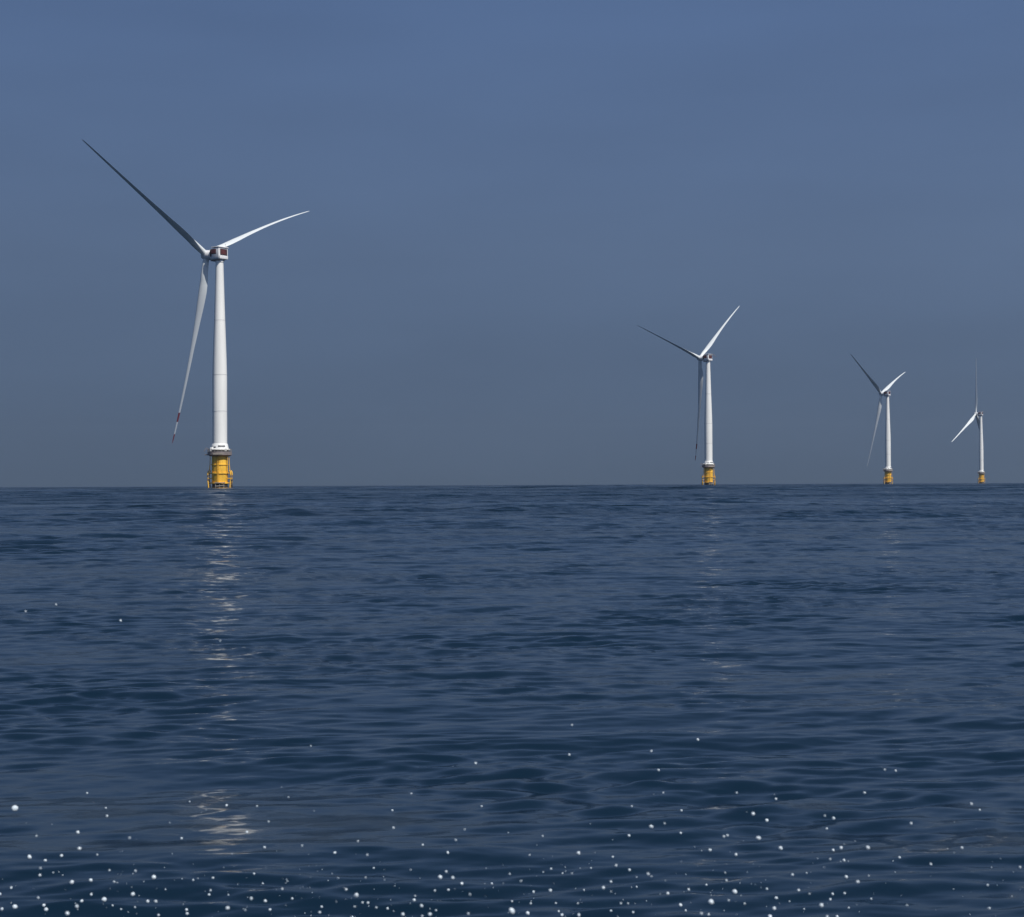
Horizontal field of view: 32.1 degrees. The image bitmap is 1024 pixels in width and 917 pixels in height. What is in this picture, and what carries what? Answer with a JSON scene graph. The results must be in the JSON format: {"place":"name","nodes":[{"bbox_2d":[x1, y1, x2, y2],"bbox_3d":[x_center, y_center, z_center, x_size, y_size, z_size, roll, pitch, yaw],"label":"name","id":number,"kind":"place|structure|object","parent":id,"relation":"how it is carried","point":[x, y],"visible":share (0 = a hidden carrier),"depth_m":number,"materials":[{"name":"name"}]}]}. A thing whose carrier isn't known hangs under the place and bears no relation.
{"place":"outdoors","nodes":[
{"label":"outdoors","id":0,"kind":"place"},
{"bbox_2d":[0,483,1023,916],"bbox_3d":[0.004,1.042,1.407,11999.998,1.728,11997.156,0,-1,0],"label":"sea","id":1,"kind":"structure","parent":0,"point":[808,657],"depth_m":9.24,"materials":[{"name":"blue liquid"}]},
{"bbox_2d":[12,805,17,810],"bbox_3d":[-0.663,0.467,2.375,0.008,0.009,0.009,-3,-38,14],"label":"water drop","id":2,"kind":"object","parent":1,"relation":"on","point":[14,807],"visible":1,"depth_m":2.37,"materials":[{"name":"white liquid"}]},
{"bbox_2d":[83,140,307,487],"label":"wind turbine","id":3,"kind":"object","parent":1,"relation":"in","point":[219,452],"visible":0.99,"depth_m":829.48,"materials":[{"name":"metal"}]},
{"bbox_2d":[509,908,514,914],"bbox_3d":[-0.001,0.483,1.899,0.007,0.007,0.006,17,-46,-43],"label":"water drop","id":4,"kind":"object","parent":1,"relation":"on","point":[511,911],"visible":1,"depth_m":1.90,"materials":[{"name":"white liquid"}]},
{"bbox_2d":[637,307,738,484],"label":"wind turbine","id":5,"kind":"object","parent":1,"relation":"in","point":[708,465],"visible":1,"depth_m":1528.79,"materials":[{"name":"metal"}]},
{"bbox_2d":[851,355,904,483],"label":"wind turbine","id":6,"kind":"object","parent":1,"relation":"in","point":[887,470],"visible":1,"depth_m":2151.51,"materials":[{"name":"metal"}]},
{"bbox_2d":[953,369,984,482],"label":"wind turbine","id":7,"kind":"object","parent":1,"relation":"in","point":[981,473],"visible":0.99,"depth_m":2794.39,"materials":[{"name":"metal"}]},
{"bbox_2d":[0,0,1023,486],"label":"sky","id":8,"kind":"structure","parent":0,"point":[497,195],"materials":[{"name":"blue"}]},
{"bbox_2d":[11,787,1020,916],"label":"spray mist","id":9,"kind":"structure","parent":0,"point":[493,887],"depth_m":2.59,"materials":[{"name":"liquid"}]}
]}

